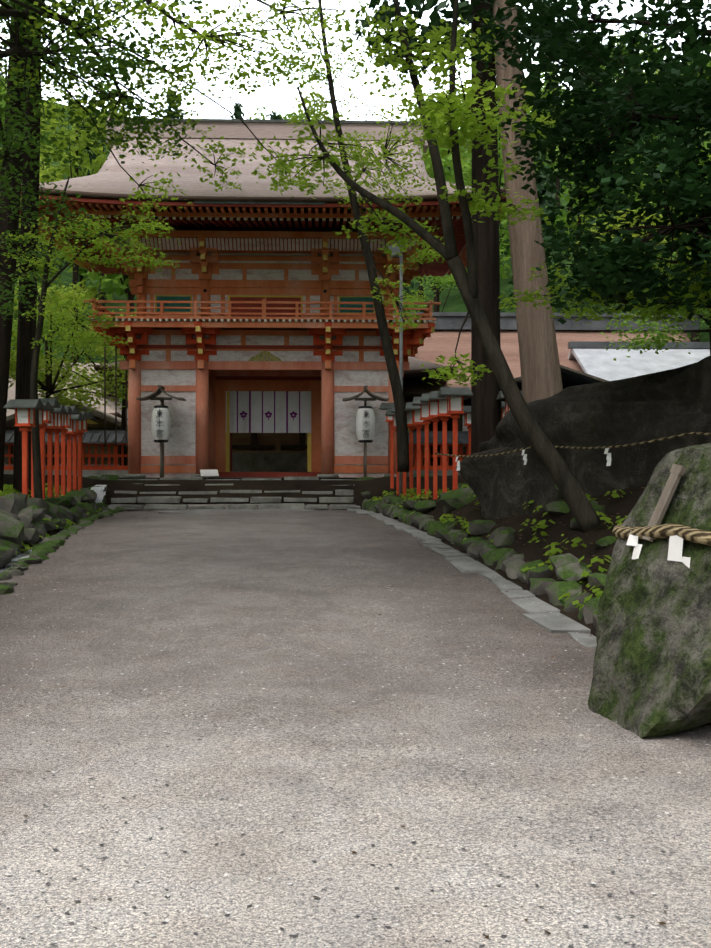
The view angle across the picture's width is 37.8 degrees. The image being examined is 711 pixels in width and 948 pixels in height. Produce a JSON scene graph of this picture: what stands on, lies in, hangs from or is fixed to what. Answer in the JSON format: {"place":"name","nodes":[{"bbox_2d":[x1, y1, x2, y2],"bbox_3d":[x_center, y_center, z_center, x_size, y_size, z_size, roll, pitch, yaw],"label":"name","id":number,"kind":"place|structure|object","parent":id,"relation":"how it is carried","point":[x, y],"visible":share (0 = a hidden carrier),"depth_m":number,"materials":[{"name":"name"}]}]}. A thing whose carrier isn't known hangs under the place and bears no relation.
{"place":"outdoors","nodes":[
{"label":"outdoors","id":0,"kind":"place"},
{"bbox_2d":[0,485,106,572],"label":"stream water","id":1,"kind":"structure","parent":0,"point":[99,498],"depth_m":17.70,"materials":[{"name":"liquid"}]},
{"bbox_2d":[119,477,283,477],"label":"platform paving","id":2,"kind":"structure","parent":0,"point":[242,477],"depth_m":31.24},
{"bbox_2d":[4,431,127,476],"bbox_3d":[-12.428,-0.609,31.480,11.950,1.420,1.143,0,0,-2],"label":"roofed fence","id":3,"kind":"object","parent":2,"relation":"on","point":[90,438],"visible":0.33,"depth_m":31.52,"materials":[{"name":"red paint"}]},
{"bbox_2d":[4,396,127,465],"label":"building","id":4,"kind":"structure","parent":2,"relation":"on","point":[91,424],"depth_m":42.47,"materials":[{"name":"paint"}]},
{"bbox_2d":[136,385,185,477],"bbox_3d":[-5.416,-1.174,28.961,1.280,2.550,0.780,0,0,-2],"label":"lantern","id":5,"kind":"object","parent":2,"relation":"on","point":[161,424],"visible":1,"depth_m":28.74,"materials":[{"name":"paper"}]},
{"bbox_2d":[200,470,218,476],"bbox_3d":[-4.143,-0.018,29.369,0.500,0.218,0.397,0,0,-14],"label":"notice board","id":6,"kind":"object","parent":2,"relation":"on","point":[209,473],"visible":1,"depth_m":29.28,"materials":[{"name":"paper"}]},
{"bbox_2d":[232,433,306,471],"bbox_3d":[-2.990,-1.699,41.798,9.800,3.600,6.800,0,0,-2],"label":"doorway","id":7,"kind":"structure","parent":2,"relation":"on","point":[269,452],"depth_m":38.43,"materials":[{"name":"paint"}]},
{"bbox_2d":[342,386,388,476],"bbox_3d":[0.281,-1.174,29.150,1.280,2.550,0.780,0,0,-2],"label":"lantern","id":8,"kind":"object","parent":2,"relation":"on","point":[365,424],"visible":0.98,"depth_m":28.91,"materials":[{"name":"paper"}]},
{"bbox_2d":[406,431,467,476],"bbox_3d":[5.212,-0.609,32.065,8.150,1.420,1.143,0,0,-2],"label":"roofed fence","id":9,"kind":"object","parent":2,"relation":"on","point":[462,438],"visible":0.04,"depth_m":31.90,"materials":[{"name":"red paint"}]},
{"bbox_2d":[413,403,470,465],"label":"hall","id":10,"kind":"structure","parent":2,"relation":"on","point":[431,447],"depth_m":40.64,"materials":[{"name":"paint"}]},
{"bbox_2d":[403,330,690,404],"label":"building roof","id":11,"kind":"structure","parent":10,"relation":"on","point":[437,343],"depth_m":42.93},
{"bbox_2d":[106,111,427,152],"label":"roof ridge","id":12,"kind":"structure","parent":0,"point":[258,128],"depth_m":31.56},
{"bbox_2d":[0,99,710,636],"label":"forest floor","id":13,"kind":"structure","parent":0,"point":[622,505],"depth_m":27.42,"materials":[{"name":"soil"}]},
{"bbox_2d":[0,0,27,491],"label":"cedar","id":14,"kind":"object","parent":13,"relation":"on","point":[6,330],"visible":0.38,"depth_m":20.51,"materials":[{"name":"brown plant"}]},
{"bbox_2d":[13,4,40,496],"bbox_3d":[-6.897,-8.803,21.296,0.938,19.249,0.955,0,0,19],"label":"cedar","id":15,"kind":"object","parent":13,"relation":"on","point":[26,331],"visible":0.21,"depth_m":21.11,"materials":[{"name":"brown plant"}]},
{"bbox_2d":[3,398,95,498],"bbox_3d":[-6.646,-0.310,23.098,0.747,2.574,8.154,0,0,-7],"label":"row of lanterns","id":16,"kind":"object","parent":13,"relation":"on","point":[68,422],"visible":0.85,"depth_m":22.12,"materials":[{"name":"red paint"}]},
{"bbox_2d":[4,419,118,463],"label":"hall","id":17,"kind":"structure","parent":13,"relation":"on","point":[101,421],"depth_m":51.58,"materials":[{"name":"paint"}]},
{"bbox_2d":[6,363,127,427],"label":"hall roof","id":18,"kind":"structure","parent":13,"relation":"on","point":[110,409],"depth_m":49.43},
{"bbox_2d":[0,176,179,498],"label":"maple","id":19,"kind":"object","parent":13,"relation":"on","point":[48,263],"visible":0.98,"depth_m":19.98,"materials":[{"name":"green plant"}]},
{"bbox_2d":[0,0,395,325],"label":"tree foliage","id":20,"kind":"object","parent":13,"relation":"on","point":[54,60],"visible":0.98,"depth_m":11.51,"materials":[{"name":"green plant"}]},
{"bbox_2d":[108,477,356,509],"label":"stone steps","id":21,"kind":"structure","parent":13,"relation":"on","point":[273,502],"depth_m":27.16,"materials":[{"name":"grey stone"}]},
{"bbox_2d":[66,475,452,482],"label":"retaining wall stones","id":22,"kind":"object","parent":13,"relation":"on","point":[109,477],"visible":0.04,"depth_m":28.17,"materials":[{"name":"grey stone"}]},
{"bbox_2d":[20,192,506,477],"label":"shrine gate","id":23,"kind":"structure","parent":13,"relation":"on","point":[213,321],"depth_m":29.70,"materials":[{"name":"wood"}]},
{"bbox_2d":[21,138,505,238],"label":"roof","id":24,"kind":"structure","parent":23,"relation":"attached to","point":[112,182],"depth_m":29.17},
{"bbox_2d":[226,391,310,432],"bbox_3d":[-2.655,-1.894,31.707,2.600,1.270,0.101,0,0,-2],"label":"entrance curtain","id":25,"kind":"object","parent":23,"relation":"hanging from","point":[270,411],"visible":0.98,"depth_m":31.71,"materials":[{"name":"fabric"}]},
{"bbox_2d":[94,315,455,387],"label":"building roof","id":26,"kind":"structure","parent":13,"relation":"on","point":[416,370],"depth_m":37.35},
{"bbox_2d":[0,483,626,609],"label":"shrubs","id":27,"kind":"object","parent":13,"relation":"on","point":[9,489],"visible":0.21,"depth_m":14.19,"materials":[{"name":"green plant"}]},
{"bbox_2d":[0,468,648,629],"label":"path edge stones","id":28,"kind":"object","parent":13,"relation":"on","point":[19,512],"visible":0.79,"depth_m":15.62,"materials":[{"name":"grey stone"}]},
{"bbox_2d":[2,487,665,937],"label":"ground leaf litter","id":29,"kind":"object","parent":13,"relation":"on","point":[452,625],"visible":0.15,"depth_m":12.95,"materials":[{"name":"brown plant"}]},
{"bbox_2d":[255,0,450,471],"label":"tall maple","id":30,"kind":"object","parent":13,"relation":"on","point":[401,419],"visible":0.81,"depth_m":23.83,"materials":[{"name":"green plant"}]},
{"bbox_2d":[0,504,710,947],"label":"path gravel","id":31,"kind":"structure","parent":13,"relation":"on","point":[266,560],"depth_m":5.68,"materials":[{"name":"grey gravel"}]},
{"bbox_2d":[0,31,710,465],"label":"trees","id":32,"kind":"object","parent":13,"relation":"on","point":[50,377],"visible":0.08,"depth_m":61.73,"materials":[{"name":"green plant"}]},
{"bbox_2d":[158,506,596,646],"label":"path edge slabs","id":33,"kind":"structure","parent":13,"relation":"on","point":[554,621],"depth_m":12.90,"materials":[{"name":"grey stone"}]},
{"bbox_2d":[387,241,403,496],"bbox_3d":[0.992,-2.532,25.521,0.436,6.361,0.220,0,0,-2],"label":"floodlight pole","id":34,"kind":"object","parent":13,"relation":"on","point":[396,249],"visible":0.48,"depth_m":25.49,"materials":[{"name":"metal"}]},
{"bbox_2d":[250,0,601,532],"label":"leaning maple","id":35,"kind":"object","parent":13,"relation":"on","point":[583,512],"visible":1,"depth_m":11.92,"materials":[{"name":"green plant"}]},
{"bbox_2d":[379,387,522,499],"bbox_3d":[3.071,-0.553,23.634,4.689,2.697,8.059,0,0,-2],"label":"row of lanterns","id":36,"kind":"object","parent":13,"relation":"on","point":[444,404],"visible":0.48,"depth_m":22.50,"materials":[{"name":"red paint"}]},
{"bbox_2d":[352,0,610,453],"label":"dark cedar","id":37,"kind":"object","parent":13,"relation":"on","point":[486,411],"visible":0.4,"depth_m":22.72,"materials":[{"name":"brown plant"}]},
{"bbox_2d":[493,0,562,402],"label":"tree trunk","id":38,"kind":"object","parent":13,"relation":"on","point":[541,377],"visible":0.52,"depth_m":20.72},
{"bbox_2d":[456,355,710,518],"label":"large boulder","id":39,"kind":"object","parent":13,"relation":"on","point":[657,405],"visible":0.46,"depth_m":14.17,"materials":[{"name":"grey stone"}]},
{"bbox_2d":[434,432,710,470],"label":"shimenawa rope","id":40,"kind":"object","parent":39,"relation":"attached to","point":[608,458],"visible":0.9,"depth_m":13.81,"materials":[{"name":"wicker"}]},
{"bbox_2d":[468,0,710,325],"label":"tree foliage","id":41,"kind":"object","parent":13,"relation":"on","point":[613,109],"visible":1,"depth_m":12.16,"materials":[{"name":"green plant"}]},
{"bbox_2d":[568,341,709,380],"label":"roof","id":42,"kind":"structure","parent":13,"relation":"on","point":[594,358],"depth_m":40.74,"materials":[{"name":"paint"}]},
{"bbox_2d":[588,443,710,738],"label":"boulder","id":43,"kind":"object","parent":13,"relation":"on","point":[651,678],"visible":0.92,"depth_m":6.60,"materials":[{"name":"grey stone"}]},
{"bbox_2d":[612,464,710,567],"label":"shimenawa rope","id":44,"kind":"object","parent":43,"relation":"on","point":[676,534],"visible":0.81,"depth_m":6.88,"materials":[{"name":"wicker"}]},
{"bbox_2d":[0,0,710,120],"label":"sky","id":45,"kind":"structure","parent":0,"point":[277,98],"materials":[{"name":"white"}]},
{"bbox_2d":[437,365,607,465],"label":"building wall","id":46,"kind":"structure","parent":0,"point":[571,377],"depth_m":33.40,"materials":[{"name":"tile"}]},
{"bbox_2d":[393,312,703,330],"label":"hall ridge","id":47,"kind":"structure","parent":0,"point":[452,320],"depth_m":43.89,"materials":[{"name":"grey tile"}]}
]}

